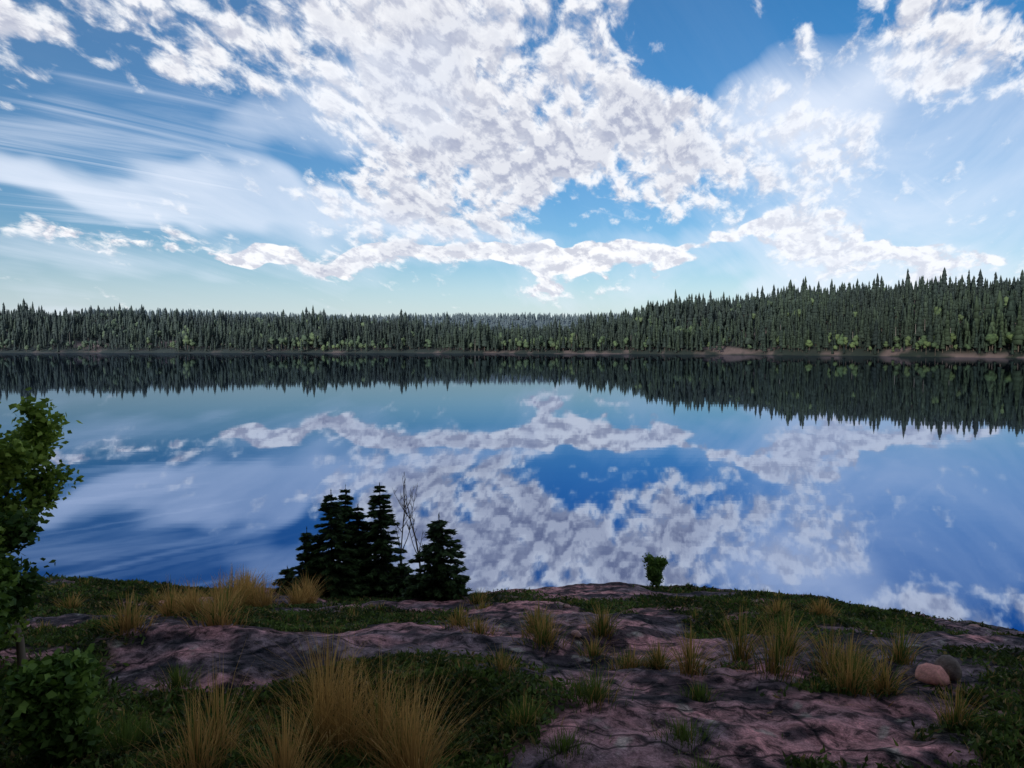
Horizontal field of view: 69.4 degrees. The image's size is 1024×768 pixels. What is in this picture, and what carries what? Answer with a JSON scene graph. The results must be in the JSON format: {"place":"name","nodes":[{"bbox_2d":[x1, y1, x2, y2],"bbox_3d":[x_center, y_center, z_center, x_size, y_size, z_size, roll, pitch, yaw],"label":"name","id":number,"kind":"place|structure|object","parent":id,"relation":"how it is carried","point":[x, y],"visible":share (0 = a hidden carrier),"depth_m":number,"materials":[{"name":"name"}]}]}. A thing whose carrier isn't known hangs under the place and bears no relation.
{"place":"outdoors","nodes":[
{"label":"outdoors","id":0,"kind":"place"},
{"bbox_2d":[149,317,584,328],"bbox_3d":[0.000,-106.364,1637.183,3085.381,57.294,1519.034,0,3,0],"label":"distant hill","id":1,"kind":"structure","parent":0,"point":[510,325],"depth_m":1337.76,"materials":[{"name":"green plant"}]},
{"bbox_2d":[83,307,631,329],"bbox_3d":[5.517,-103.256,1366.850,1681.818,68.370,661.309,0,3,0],"label":"distant forest","id":2,"kind":"object","parent":1,"relation":"on","point":[529,317],"visible":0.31,"depth_m":1339.54,"materials":[{"name":"green plant"}]},
{"bbox_2d":[0,353,1023,631],"bbox_3d":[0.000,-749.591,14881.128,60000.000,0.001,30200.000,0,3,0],"label":"lake water","id":3,"kind":"structure","parent":0,"point":[886,481],"depth_m":26.45,"materials":[{"name":"blue liquid"}]},
{"bbox_2d":[0,579,1023,767],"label":"granite outcrop","id":4,"kind":"object","parent":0,"point":[855,732],"visible":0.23,"depth_m":3.74,"materials":[{"name":"stone"}]},
{"bbox_2d":[0,552,21,678],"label":"birch understory","id":5,"kind":"object","parent":4,"relation":"on","point":[5,579],"visible":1,"depth_m":3.26,"materials":[{"name":"green plant"}]},
{"bbox_2d":[0,509,55,700],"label":"deciduous tree","id":6,"kind":"object","parent":4,"relation":"on","point":[19,530],"visible":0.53,"depth_m":3.40,"materials":[{"name":"green plant"}]},
{"bbox_2d":[0,387,83,670],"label":"birch sapling","id":7,"kind":"object","parent":4,"relation":"on","point":[26,449],"visible":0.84,"depth_m":3.68,"materials":[{"name":"green plant"}]},
{"bbox_2d":[0,643,105,767],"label":"shrub","id":8,"kind":"object","parent":4,"relation":"on","point":[53,697],"visible":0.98,"depth_m":2.66,"materials":[{"name":"green plant"}]},
{"bbox_2d":[270,566,296,594],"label":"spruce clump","id":9,"kind":"object","parent":4,"relation":"on","point":[287,576],"visible":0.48,"depth_m":9.36,"materials":[{"name":"green plant"}]},
{"bbox_2d":[285,571,319,595],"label":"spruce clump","id":10,"kind":"object","parent":4,"relation":"on","point":[298,580],"visible":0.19,"depth_m":8.93,"materials":[{"name":"green plant"}]},
{"bbox_2d":[288,526,331,595],"bbox_3d":[-2.510,2.197,9.098,0.513,0.925,0.557,-2,4,-36],"label":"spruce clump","id":11,"kind":"object","parent":4,"relation":"on","point":[304,538],"visible":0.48,"depth_m":9.03,"materials":[{"name":"green plant"}]},
{"bbox_2d":[296,490,370,598],"bbox_3d":[-2.197,1.992,9.116,0.879,1.417,0.927,0,3,0],"label":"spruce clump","id":12,"kind":"object","parent":4,"relation":"on","point":[327,563],"visible":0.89,"depth_m":9.04,"materials":[{"name":"green plant"}]},
{"bbox_2d":[329,484,369,589],"bbox_3d":[-2.223,2.092,9.568,1.010,1.584,0.909,-1,3,-19],"label":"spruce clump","id":13,"kind":"object","parent":4,"relation":"on","point":[348,512],"visible":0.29,"depth_m":9.57,"materials":[{"name":"green plant"}]},
{"bbox_2d":[341,505,379,597],"bbox_3d":[-1.986,2.230,9.649,0.882,1.369,0.827,-2,4,-35],"label":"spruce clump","id":14,"kind":"object","parent":4,"relation":"on","point":[358,523],"visible":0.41,"depth_m":9.57,"materials":[{"name":"green plant"}]},
{"bbox_2d":[352,482,413,597],"bbox_3d":[-1.662,2.041,9.531,0.978,1.566,0.991,0,3,0],"label":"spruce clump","id":15,"kind":"object","parent":4,"relation":"on","point":[378,533],"visible":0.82,"depth_m":9.48,"materials":[{"name":"green plant"}]},
{"bbox_2d":[374,558,414,597],"bbox_3d":[-1.373,2.480,9.325,0.650,0.596,0.577,1,3,18],"label":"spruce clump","id":16,"kind":"object","parent":4,"relation":"on","point":[402,583],"visible":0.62,"depth_m":9.27,"materials":[{"name":"green plant"}]},
{"bbox_2d":[391,472,415,554],"bbox_3d":[-1.412,1.950,9.680,0.276,1.600,0.485,0,3,8],"label":"dead tree","id":17,"kind":"object","parent":4,"relation":"on","point":[404,500],"visible":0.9,"depth_m":9.67,"materials":[{"name":"wood"}]},
{"bbox_2d":[392,483,433,573],"bbox_3d":[-1.233,1.990,9.517,0.485,1.555,0.402,2,3,28],"label":"dead tree","id":18,"kind":"object","parent":4,"relation":"on","point":[416,539],"visible":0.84,"depth_m":9.48,"materials":[{"name":"wood"}]},
{"bbox_2d":[401,572,431,597],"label":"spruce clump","id":19,"kind":"object","parent":4,"relation":"on","point":[413,593],"visible":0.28,"depth_m":7.26,"materials":[{"name":"green plant"}]},
{"bbox_2d":[395,514,468,601],"bbox_3d":[-0.755,1.741,7.257,0.800,0.965,0.803,0,3,0],"label":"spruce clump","id":20,"kind":"object","parent":4,"relation":"on","point":[437,559],"visible":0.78,"depth_m":7.21,"materials":[{"name":"green plant"}]},
{"bbox_2d":[0,574,1023,767],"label":"plants","id":21,"kind":"object","parent":4,"relation":"on","point":[1010,740],"visible":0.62,"depth_m":3.45,"materials":[{"name":"green plant"}]},
{"bbox_2d":[305,534,331,595],"bbox_3d":[-2.418,2.250,9.109,0.483,0.858,0.554,-3,4,-43],"label":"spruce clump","id":22,"kind":"object","parent":21,"relation":"on","point":[314,547],"visible":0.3,"depth_m":9.03,"materials":[{"name":"green plant"}]},
{"bbox_2d":[437,568,475,600],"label":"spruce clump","id":23,"kind":"object","parent":21,"relation":"on","point":[463,591],"visible":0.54,"depth_m":7.18,"materials":[{"name":"green plant"}]},
{"bbox_2d":[642,552,668,586],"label":"shrub","id":24,"kind":"object","parent":21,"relation":"on","point":[656,566],"visible":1,"depth_m":9.70,"materials":[{"name":"green plant"}]},
{"bbox_2d":[0,565,1023,767],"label":"grass tufts","id":25,"kind":"object","parent":4,"relation":"on","point":[240,591],"visible":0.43,"depth_m":3.25,"materials":[{"name":"plant"}]},
{"bbox_2d":[563,604,980,685],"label":"loose stones","id":26,"kind":"object","parent":4,"relation":"on","point":[945,664],"visible":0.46,"depth_m":3.62,"materials":[{"name":"grey stone"}]},
{"bbox_2d":[0,300,1023,357],"bbox_3d":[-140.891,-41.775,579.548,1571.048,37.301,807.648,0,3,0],"label":"shore terrain","id":27,"kind":"structure","parent":0,"point":[730,349],"depth_m":433.23,"materials":[{"name":"green plant"}]},
{"bbox_2d":[69,324,950,350],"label":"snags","id":28,"kind":"object","parent":27,"relation":"on","point":[576,335],"visible":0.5,"depth_m":338.83,"materials":[{"name":"grey plant"}]},
{"bbox_2d":[0,267,1023,355],"bbox_3d":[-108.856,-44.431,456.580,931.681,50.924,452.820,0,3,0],"label":"spruce forest","id":29,"kind":"object","parent":27,"relation":"on","point":[950,299],"visible":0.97,"depth_m":464.15,"materials":[{"name":"green plant"}]},
{"bbox_2d":[0,283,1023,352],"bbox_3d":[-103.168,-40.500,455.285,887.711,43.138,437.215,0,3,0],"label":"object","id":30,"kind":"object","parent":27,"relation":"on","point":[842,340],"visible":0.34,"depth_m":454.89,"materials":[{"name":"green plant"}]},
{"bbox_2d":[0,0,1023,319],"label":"sky","id":31,"kind":"structure","parent":0,"point":[385,157],"materials":[{"name":"blue"}]}
]}

